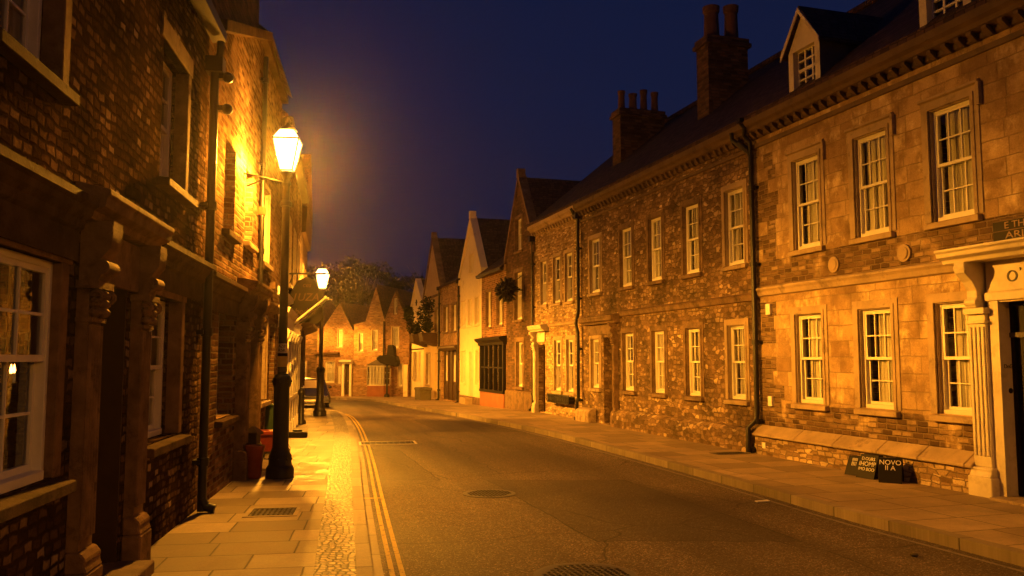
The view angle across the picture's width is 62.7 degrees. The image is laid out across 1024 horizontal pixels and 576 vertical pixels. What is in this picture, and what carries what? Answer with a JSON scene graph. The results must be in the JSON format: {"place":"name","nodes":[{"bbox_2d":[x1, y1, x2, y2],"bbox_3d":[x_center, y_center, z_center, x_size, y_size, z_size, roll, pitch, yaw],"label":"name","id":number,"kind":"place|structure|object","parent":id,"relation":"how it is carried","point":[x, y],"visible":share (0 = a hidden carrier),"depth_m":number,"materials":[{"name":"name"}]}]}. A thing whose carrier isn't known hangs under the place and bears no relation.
{"place":"outdoors","nodes":[
{"label":"outdoors","id":0,"kind":"place"},
{"bbox_2d":[151,409,333,575],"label":"pavement","id":1,"kind":"structure","parent":0,"point":[225,538],"depth_m":8.51,"materials":[{"name":"stone"}]},
{"bbox_2d":[0,0,233,575],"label":"brick house","id":2,"kind":"structure","parent":1,"relation":"on","point":[103,128],"depth_m":6.28,"materials":[{"name":"brick"}]},
{"bbox_2d":[5,266,16,385],"bbox_3d":[-3.833,-1.149,6.504,0.344,3.800,0.346,1,-5,-9],"label":"hanging candle lamp","id":3,"kind":"object","parent":2,"relation":"hanging from","point":[12,380],"visible":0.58,"depth_m":6.38,"materials":[{"name":"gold metal"}]},
{"bbox_2d":[0,247,76,523],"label":"window","id":4,"kind":"structure","parent":2,"relation":"in","point":[31,471],"depth_m":5.24,"materials":[{"name":"white paint"}]},
{"bbox_2d":[0,0,79,106],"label":"window","id":5,"kind":"structure","parent":2,"relation":"in","point":[20,20],"depth_m":5.20,"materials":[{"name":"white paint"}]},
{"bbox_2d":[147,301,190,457],"bbox_3d":[-3.426,0.815,8.049,0.412,1.450,1.450,1,-5,-9],"label":"window","id":6,"kind":"structure","parent":2,"relation":"in","point":[156,449],"depth_m":8.56,"materials":[{"name":"white paint"}]},
{"bbox_2d":[156,61,197,207],"bbox_3d":[-3.437,-1.604,8.331,0.412,1.420,1.200,1,-5,-9],"label":"window","id":7,"kind":"structure","parent":2,"relation":"in","point":[163,180],"depth_m":8.73,"materials":[{"name":"white paint"}]},
{"bbox_2d":[0,0,291,509],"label":"tall house","id":8,"kind":"structure","parent":1,"relation":"on","point":[255,93],"depth_m":12.06,"materials":[{"name":"brick"}]},
{"bbox_2d":[214,334,239,427],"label":"window","id":9,"kind":"structure","parent":8,"relation":"in","point":[226,421],"depth_m":10.97,"materials":[{"name":"white paint"}]},
{"bbox_2d":[222,228,241,244],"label":"window","id":10,"kind":"structure","parent":8,"relation":"in","point":[229,234],"depth_m":11.15,"materials":[{"name":"white paint"}]},
{"bbox_2d":[243,240,258,252],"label":"window","id":11,"kind":"structure","parent":8,"relation":"in","point":[249,245],"depth_m":12.76,"materials":[{"name":"white paint"}]},
{"bbox_2d":[261,315,270,407],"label":"window","id":12,"kind":"structure","parent":8,"relation":"in","point":[264,403],"depth_m":15.11,"materials":[{"name":"white paint"}]},
{"bbox_2d":[263,182,273,271],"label":"window","id":13,"kind":"structure","parent":8,"relation":"in","point":[268,267],"depth_m":15.22,"materials":[{"name":"white paint"}]},
{"bbox_2d":[244,444,264,478],"bbox_3d":[-3.720,2.510,12.130,0.290,0.470,0.290,1,-5,-11],"label":"tall planter","id":14,"kind":"object","parent":1,"relation":"on","point":[255,453],"visible":0.97,"depth_m":12.03,"materials":[{"name":"red ceramic"}]},
{"bbox_2d":[246,426,262,444],"bbox_3d":[-3.840,2.413,12.460,0.212,0.720,0.212,-1,-5,9],"label":"potted plant","id":15,"kind":"object","parent":14,"relation":"in","point":[254,434],"visible":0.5,"depth_m":12.40,"materials":[{"name":"plant"}]},
{"bbox_2d":[260,429,272,457],"bbox_3d":[-4.060,2.656,14.125,0.451,0.520,0.410,0,-5,-6],"label":"clay trough","id":16,"kind":"object","parent":1,"relation":"on","point":[267,438],"visible":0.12,"depth_m":13.96,"materials":[{"name":"red ceramic"}]},
{"bbox_2d":[265,403,273,428],"bbox_3d":[-4.420,2.549,15.338,0.320,0.860,0.320,1,-5,-9],"label":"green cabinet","id":17,"kind":"object","parent":1,"relation":"on","point":[269,417],"visible":0.09,"depth_m":15.21,"materials":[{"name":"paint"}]},
{"bbox_2d":[242,506,301,517],"bbox_3d":[-2.680,2.509,9.420,0.580,0.007,0.580,1,-5,-9],"label":"pavement grate","id":18,"kind":"object","parent":1,"relation":"on","point":[271,511],"visible":1,"depth_m":9.38,"materials":[{"name":"metal"}]},
{"bbox_2d":[244,117,302,479],"bbox_3d":[-3.601,0.089,12.395,0.875,5.340,0.410,0,-5,-6],"label":"street lamp","id":19,"kind":"object","parent":1,"relation":"on","point":[280,465],"visible":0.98,"depth_m":12.30,"materials":[{"name":"black metal"}]},
{"bbox_2d":[276,109,309,430],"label":"white shopfront house","id":20,"kind":"structure","parent":1,"relation":"on","point":[299,194],"depth_m":20.59,"materials":[{"name":"paint"}]},
{"bbox_2d":[288,217,292,289],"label":"window","id":21,"kind":"structure","parent":20,"relation":"in","point":[290,286],"depth_m":20.37,"materials":[{"name":"white paint"}]},
{"bbox_2d":[292,228,296,286],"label":"window","id":22,"kind":"structure","parent":20,"relation":"in","point":[295,235],"depth_m":21.70,"materials":[{"name":"white paint"}]},
{"bbox_2d":[289,273,325,323],"bbox_3d":[-5.050,0.254,20.248,1.100,1.251,0.068,0,-5,0],"label":"hanging sign","id":23,"kind":"object","parent":20,"relation":"attached to","point":[306,293],"visible":0.84,"depth_m":20.22,"materials":[{"name":"black paint"}]},
{"bbox_2d":[289,430,307,437],"bbox_3d":[-4.750,3.220,18.593,0.440,0.160,0.280,1,-5,-11],"label":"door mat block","id":24,"kind":"structure","parent":1,"relation":"on","point":[297,434],"depth_m":18.47,"materials":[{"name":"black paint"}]},
{"bbox_2d":[298,387,305,423],"bbox_3d":[-5.620,3.141,22.414,0.260,0.970,0.253,0,-5,0],"label":"bollard","id":25,"kind":"object","parent":1,"relation":"on","point":[301,394],"visible":0.9,"depth_m":22.35,"materials":[{"name":"black metal"}]},
{"bbox_2d":[300,154,316,389],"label":"corner house","id":26,"kind":"structure","parent":1,"relation":"on","point":[306,242],"depth_m":27.04,"materials":[{"name":"white paint"}]},
{"bbox_2d":[313,262,332,416],"bbox_3d":[-5.850,1.551,25.762,0.660,4.710,0.410,0,-5,-6],"label":"street lamp","id":27,"kind":"object","parent":1,"relation":"on","point":[319,408],"visible":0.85,"depth_m":25.59,"materials":[{"name":"black metal"}]},
{"bbox_2d":[310,409,356,575],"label":"cobble strip","id":28,"kind":"object","parent":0,"point":[335,554],"visible":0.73,"depth_m":9.18,"materials":[{"name":"stone"}]},
{"bbox_2d":[259,0,866,305],"label":"sky","id":29,"kind":"structure","parent":0,"point":[412,117],"materials":[{"name":"blue"}]},
{"bbox_2d":[304,400,1023,575],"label":"road","id":30,"kind":"structure","parent":0,"point":[569,503],"depth_m":9.57,"materials":[{"name":"asphalt"}]},
{"bbox_2d":[304,378,331,406],"bbox_3d":[-8.912,4.513,36.327,2.080,1.192,4.245,2,-5,-17],"label":"parked car","id":31,"kind":"object","parent":30,"relation":"on","point":[310,390],"visible":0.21,"depth_m":34.85,"materials":[{"name":"black paint"}]},
{"bbox_2d":[305,300,336,377],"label":"gable house","id":32,"kind":"structure","parent":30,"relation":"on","point":[330,307],"depth_m":51.67,"materials":[{"name":"white paint"}]},
{"bbox_2d":[307,261,365,306],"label":"tree","id":33,"kind":"object","parent":30,"relation":"on","point":[327,293],"visible":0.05,"depth_m":64.52,"materials":[{"name":"green plant"}]},
{"bbox_2d":[304,408,373,575],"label":"kerb","id":34,"kind":"structure","parent":30,"relation":"on","point":[364,566],"depth_m":9.15,"materials":[{"name":"stone"}]},
{"bbox_2d":[320,255,407,305],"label":"tree","id":35,"kind":"object","parent":30,"relation":"on","point":[352,280],"visible":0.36,"depth_m":61.79,"materials":[{"name":"green plant"}]},
{"bbox_2d":[349,419,383,575],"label":"gutter","id":36,"kind":"object","parent":30,"relation":"on","point":[375,556],"visible":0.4,"depth_m":9.55,"materials":[{"name":"stone"}]},
{"bbox_2d":[345,414,394,575],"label":"road marking","id":37,"kind":"object","parent":30,"relation":"on","point":[388,555],"visible":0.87,"depth_m":9.67,"materials":[{"name":"yellow paint"}]},
{"bbox_2d":[347,414,405,575],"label":"road marking","id":38,"kind":"object","parent":30,"relation":"on","point":[397,557],"visible":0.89,"depth_m":9.67,"materials":[{"name":"yellow paint"}]},
{"bbox_2d":[359,441,416,444],"bbox_3d":[-2.720,3.387,18.378,1.240,0.007,0.720,1,-5,-11],"label":"road marking","id":39,"kind":"object","parent":30,"relation":"on","point":[386,442],"visible":1,"depth_m":18.41,"materials":[{"name":"beige paint"}]},
{"bbox_2d":[463,489,515,497],"bbox_3d":[-0.310,2.787,11.404,0.720,0.013,0.720,2,-5,-17],"label":"manhole cover","id":40,"kind":"object","parent":30,"relation":"on","point":[489,493],"visible":1,"depth_m":11.36,"materials":[{"name":"metal"}]},
{"bbox_2d":[533,562,637,575],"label":"manhole cover","id":41,"kind":"object","parent":30,"relation":"on","point":[582,569],"visible":1,"depth_m":7.21,"materials":[{"name":"metal"}]},
{"bbox_2d":[331,397,1023,566],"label":"kerb","id":42,"kind":"structure","parent":30,"relation":"on","point":[999,552],"depth_m":10.35,"materials":[{"name":"stone"}]},
{"bbox_2d":[387,404,1023,571],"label":"road marking","id":43,"kind":"object","parent":30,"relation":"on","point":[790,506],"visible":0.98,"depth_m":9.92,"materials":[{"name":"paint"}]},
{"bbox_2d":[331,396,1023,549],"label":"pavement","id":44,"kind":"structure","parent":0,"point":[973,516],"depth_m":11.80,"materials":[{"name":"stone"}]},
{"bbox_2d":[313,302,367,395],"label":"brick cottage","id":45,"kind":"structure","parent":44,"relation":"on","point":[338,337],"depth_m":51.27,"materials":[{"name":"brick"}]},
{"bbox_2d":[324,360,335,384],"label":"window","id":46,"kind":"structure","parent":45,"relation":"in","point":[329,365],"depth_m":51.36,"materials":[{"name":"white paint"}]},
{"bbox_2d":[336,328,343,347],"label":"window","id":47,"kind":"structure","parent":45,"relation":"in","point":[339,330],"depth_m":51.29,"materials":[{"name":"white paint"}]},
{"bbox_2d":[353,284,408,396],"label":"bay window house","id":48,"kind":"structure","parent":44,"relation":"on","point":[369,378],"depth_m":50.75,"materials":[{"name":"brick"}]},
{"bbox_2d":[357,332,363,352],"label":"window","id":49,"kind":"structure","parent":48,"relation":"in","point":[360,334],"depth_m":50.96,"materials":[{"name":"glass"}]},
{"bbox_2d":[370,329,378,351],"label":"window","id":50,"kind":"structure","parent":48,"relation":"in","point":[374,332],"depth_m":50.74,"materials":[{"name":"white paint"}]},
{"bbox_2d":[367,360,390,385],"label":"bay window","id":51,"kind":"structure","parent":48,"relation":"in","point":[376,372],"depth_m":50.05,"materials":[{"name":"white paint"}]},
{"bbox_2d":[376,345,399,396],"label":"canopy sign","id":52,"kind":"object","parent":44,"relation":"on","point":[390,358],"visible":0.91,"depth_m":48.59,"materials":[{"name":"black metal"}]},
{"bbox_2d":[384,288,412,396],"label":"red gable house","id":53,"kind":"structure","parent":44,"relation":"on","point":[397,334],"depth_m":50.29,"materials":[{"name":"brick"}]},
{"bbox_2d":[391,326,399,348],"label":"window","id":54,"kind":"structure","parent":53,"relation":"in","point":[395,330],"depth_m":50.46,"materials":[{"name":"white paint"}]},
{"bbox_2d":[396,363,403,387],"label":"window","id":55,"kind":"structure","parent":53,"relation":"in","point":[400,368],"depth_m":50.19,"materials":[{"name":"glass"}]},
{"bbox_2d":[403,365,407,396],"bbox_3d":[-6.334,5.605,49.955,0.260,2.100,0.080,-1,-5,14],"label":"side door","id":56,"kind":"structure","parent":53,"relation":"in","point":[405,367],"depth_m":49.93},
{"bbox_2d":[410,278,424,396],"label":"pale cottage","id":57,"kind":"structure","parent":44,"relation":"on","point":[417,365],"depth_m":48.80,"materials":[{"name":"white paint"}]},
{"bbox_2d":[414,387,431,399],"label":"stone trough","id":58,"kind":"object","parent":44,"relation":"on","point":[422,393],"visible":0.94,"depth_m":42.54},
{"bbox_2d":[422,232,464,399],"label":"ochre gable house","id":59,"kind":"structure","parent":44,"relation":"on","point":[444,260],"depth_m":44.24,"materials":[{"name":"brown paint"}]},
{"bbox_2d":[403,305,426,346],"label":"wall planter","id":60,"kind":"object","parent":59,"relation":"attached to","point":[408,314],"visible":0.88,"depth_m":45.91,"materials":[{"name":"green plant"}]},
{"bbox_2d":[414,296,436,345],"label":"wall planter","id":61,"kind":"object","parent":59,"relation":"attached to","point":[428,338],"visible":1,"depth_m":43.21,"materials":[{"name":"green plant"}]},
{"bbox_2d":[425,352,430,385],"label":"window","id":62,"kind":"structure","parent":59,"relation":"in","point":[427,353],"depth_m":45.76,"materials":[{"name":"white paint"}]},
{"bbox_2d":[437,276,459,402],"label":"brick door house","id":63,"kind":"structure","parent":44,"relation":"on","point":[449,348],"depth_m":40.54,"materials":[{"name":"brick"}]},
{"bbox_2d":[442,304,448,333],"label":"window","id":64,"kind":"structure","parent":63,"relation":"in","point":[445,307],"depth_m":41.79,"materials":[{"name":"white paint"}]},
{"bbox_2d":[437,345,456,400],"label":"shop door","id":65,"kind":"structure","parent":63,"relation":"in","point":[450,387],"depth_m":40.72,"materials":[{"name":"brown paint"}]},
{"bbox_2d":[450,301,456,332],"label":"window","id":66,"kind":"structure","parent":63,"relation":"in","point":[453,305],"depth_m":40.08,"materials":[{"name":"white paint"}]},
{"bbox_2d":[457,211,509,404],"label":"cream gable house","id":67,"kind":"structure","parent":44,"relation":"on","point":[485,244],"depth_m":36.60,"materials":[{"name":"white paint"}]},
{"bbox_2d":[460,299,465,328],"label":"window","id":68,"kind":"structure","parent":67,"relation":"in","point":[463,302],"depth_m":38.23,"materials":[{"name":"white paint"}]},
{"bbox_2d":[460,349,465,384],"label":"window","id":69,"kind":"structure","parent":67,"relation":"in","point":[463,352],"depth_m":37.97,"materials":[{"name":"white paint"}]},
{"bbox_2d":[474,349,478,386],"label":"window","id":70,"kind":"structure","parent":67,"relation":"in","point":[476,350],"depth_m":35.53,"materials":[{"name":"white paint"}]},
{"bbox_2d":[474,295,479,326],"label":"window","id":71,"kind":"structure","parent":67,"relation":"in","point":[477,298],"depth_m":35.86,"materials":[{"name":"glass"}]},
{"bbox_2d":[474,256,506,407],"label":"brick shop","id":72,"kind":"structure","parent":44,"relation":"on","point":[492,342],"depth_m":33.14,"materials":[{"name":"brick"}]},
{"bbox_2d":[484,288,491,329],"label":"window","id":73,"kind":"structure","parent":72,"relation":"in","point":[488,301],"depth_m":34.15,"materials":[{"name":"white paint"}]},
{"bbox_2d":[495,286,503,327],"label":"window","id":74,"kind":"structure","parent":72,"relation":"in","point":[499,306],"depth_m":32.62,"materials":[{"name":"white paint"}]},
{"bbox_2d":[503,168,579,411],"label":"brick gable house","id":75,"kind":"structure","parent":44,"relation":"on","point":[534,198],"depth_m":30.06,"materials":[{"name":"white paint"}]},
{"bbox_2d":[494,275,522,303],"bbox_3d":[-0.186,0.026,29.299,0.927,1.055,0.933,-3,-6,27],"label":"hanging flower basket","id":76,"kind":"object","parent":75,"relation":"attached to","point":[506,289],"visible":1,"depth_m":29.09,"materials":[{"name":"green plant"}]},
{"bbox_2d":[512,266,523,322],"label":"window","id":77,"kind":"structure","parent":75,"relation":"in","point":[519,302],"depth_m":30.36,"materials":[{"name":"white paint"}]},
{"bbox_2d":[514,213,522,253],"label":"window","id":78,"kind":"structure","parent":75,"relation":"in","point":[518,221],"depth_m":30.48,"materials":[{"name":"white paint"}]},
{"bbox_2d":[514,337,524,389],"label":"window","id":79,"kind":"structure","parent":75,"relation":"in","point":[519,341],"depth_m":30.00,"materials":[{"name":"white paint"}]},
{"bbox_2d":[575,407,595,422],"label":"stone step block","id":80,"kind":"structure","parent":44,"relation":"on","point":[585,414],"depth_m":23.11,"materials":[{"name":"stone"}]},
{"bbox_2d":[527,89,742,419],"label":"warm stone townhouse","id":81,"kind":"structure","parent":44,"relation":"on","point":[555,327],"depth_m":25.72,"materials":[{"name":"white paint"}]},
{"bbox_2d":[538,256,547,307],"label":"window","id":82,"kind":"structure","parent":81,"relation":"in","point":[543,261],"depth_m":27.61,"materials":[{"name":"white paint"}]},
{"bbox_2d":[551,251,561,306],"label":"window","id":83,"kind":"structure","parent":81,"relation":"in","point":[557,261],"depth_m":26.43,"materials":[{"name":"white paint"}]},
{"bbox_2d":[552,336,562,393],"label":"window","id":84,"kind":"structure","parent":81,"relation":"in","point":[558,340],"depth_m":26.16,"materials":[{"name":"white paint"}]},
{"bbox_2d":[546,393,575,404],"bbox_3d":[1.457,3.340,25.310,0.244,0.273,1.970,1,-5,-17],"label":"window guard","id":85,"kind":"object","parent":81,"relation":"attached to","point":[560,399],"visible":1,"depth_m":25.05,"materials":[{"name":"black metal"}]},
{"bbox_2d":[563,247,574,304],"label":"window","id":86,"kind":"structure","parent":81,"relation":"in","point":[569,253],"depth_m":25.43,"materials":[{"name":"white paint"}]},
{"bbox_2d":[564,335,575,395],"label":"window","id":87,"kind":"structure","parent":81,"relation":"in","point":[570,367],"depth_m":25.12,"materials":[{"name":"white paint"}]},
{"bbox_2d":[573,0,956,451],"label":"rubble townhouse","id":88,"kind":"structure","parent":44,"relation":"on","point":[665,321],"depth_m":19.19,"materials":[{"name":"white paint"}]},
{"bbox_2d":[587,232,602,296],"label":"window","id":89,"kind":"structure","parent":88,"relation":"in","point":[592,244],"depth_m":23.55,"materials":[{"name":"white paint"}]},
{"bbox_2d":[588,335,601,391],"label":"window","id":90,"kind":"structure","parent":88,"relation":"in","point":[595,372],"depth_m":23.31,"materials":[{"name":"white paint"}]},
{"bbox_2d":[617,220,634,291],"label":"window","id":91,"kind":"structure","parent":88,"relation":"in","point":[626,271],"depth_m":21.59,"materials":[{"name":"white paint"}]},
{"bbox_2d":[619,327,636,394],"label":"window","id":92,"kind":"structure","parent":88,"relation":"in","point":[626,333],"depth_m":21.27,"materials":[{"name":"white paint"}]},
{"bbox_2d":[645,209,664,285],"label":"window","id":93,"kind":"structure","parent":88,"relation":"in","point":[655,231],"depth_m":20.01,"materials":[{"name":"white paint"}]},
{"bbox_2d":[648,325,667,397],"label":"window","id":94,"kind":"structure","parent":88,"relation":"in","point":[659,343],"depth_m":19.70,"materials":[{"name":"white paint"}]},
{"bbox_2d":[679,195,702,279],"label":"window","id":95,"kind":"structure","parent":88,"relation":"in","point":[686,237],"depth_m":18.35,"materials":[{"name":"white paint"}]},
{"bbox_2d":[682,322,704,401],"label":"window","id":96,"kind":"structure","parent":88,"relation":"in","point":[689,335],"depth_m":18.11,"materials":[{"name":"white paint"}]},
{"bbox_2d":[720,178,748,271],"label":"window","id":97,"kind":"structure","parent":88,"relation":"in","point":[733,202],"depth_m":16.73,"materials":[{"name":"white paint"}]},
{"bbox_2d":[723,318,750,405],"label":"window","id":98,"kind":"structure","parent":88,"relation":"in","point":[731,332],"depth_m":16.48,"materials":[{"name":"white paint"}]},
{"bbox_2d":[844,455,859,475],"bbox_3d":[5.173,2.645,12.532,0.337,0.270,0.260,3,-6,-28],"label":"chalkboard","id":99,"kind":"object","parent":44,"relation":"on","point":[852,465],"visible":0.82,"depth_m":12.50,"materials":[{"name":"black paint"}]},
{"bbox_2d":[856,453,882,479],"bbox_3d":[5.234,2.586,12.199,0.337,0.330,0.320,2,-5,-25],"label":"chalkboard","id":100,"kind":"object","parent":44,"relation":"on","point":[868,466],"visible":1,"depth_m":12.13,"materials":[{"name":"black paint"}]},
{"bbox_2d":[729,0,1023,506],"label":"ashlar townhouse","id":101,"kind":"structure","parent":44,"relation":"on","point":[886,161],"depth_m":12.32,"materials":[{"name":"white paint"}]},
{"bbox_2d":[785,139,826,256],"bbox_3d":[5.097,-1.513,14.371,0.275,1.870,1.050,1,-5,-17],"label":"window","id":102,"kind":"structure","parent":101,"relation":"in","point":[814,164],"depth_m":14.51,"materials":[{"name":"white paint"}]},
{"bbox_2d":[790,304,829,410],"bbox_3d":[5.081,1.176,14.193,0.274,1.740,0.980,1,-5,-17],"label":"window","id":103,"kind":"structure","parent":101,"relation":"in","point":[817,321],"depth_m":14.32,"materials":[{"name":"white paint"}]},
{"bbox_2d":[844,112,896,244],"bbox_3d":[5.557,-1.643,12.860,0.272,1.870,1.060,1,-5,-17],"label":"window","id":104,"kind":"structure","parent":101,"relation":"in","point":[874,207],"depth_m":12.99,"materials":[{"name":"white paint"}]},
{"bbox_2d":[852,297,901,417],"bbox_3d":[5.546,1.046,12.673,0.275,1.740,0.970,1,-5,-17],"label":"window","id":105,"kind":"structure","parent":101,"relation":"in","point":[889,372],"depth_m":12.77,"materials":[{"name":"white paint"}]},
{"bbox_2d":[926,291,972,424],"bbox_3d":[5.993,0.921,11.209,0.275,1.740,0.980,1,-5,-17],"label":"window","id":106,"kind":"structure","parent":101,"relation":"in","point":[943,383],"depth_m":11.46,"materials":[{"name":"white paint"}]},
{"bbox_2d":[917,78,983,230],"bbox_3d":[6.011,-1.769,11.383,0.275,1.870,1.060,1,-5,-17],"label":"window","id":107,"kind":"structure","parent":101,"relation":"in","point":[963,132],"depth_m":11.48,"materials":[{"name":"white paint"}]},
{"bbox_2d":[991,216,1023,240],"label":"street sign","id":108,"kind":"object","parent":101,"relation":"attached to","point":[1008,229],"visible":0.98,"depth_m":10.45,"materials":[{"name":"black paint"}]},
{"bbox_2d":[1015,305,1023,478],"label":"door","id":109,"kind":"structure","parent":101,"relation":"in","point":[1019,310],"depth_m":10.36,"materials":[{"name":"black paint"}]},
{"bbox_2d":[878,457,903,483],"bbox_3d":[5.318,2.551,11.787,0.300,0.330,0.337,-3,-6,30],"label":"chalkboard","id":110,"kind":"object","parent":44,"relation":"on","point":[891,470],"visible":1,"depth_m":11.70,"materials":[{"name":"black paint"}]},
{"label":"ground","id":111,"kind":"structure","parent":0,"visible":0},
{"bbox_2d":[386,272,422,291],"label":"tree","id":112,"kind":"object","parent":111,"relation":"on","point":[404,284],"visible":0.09,"depth_m":65.84,"materials":[{"name":"green plant"}]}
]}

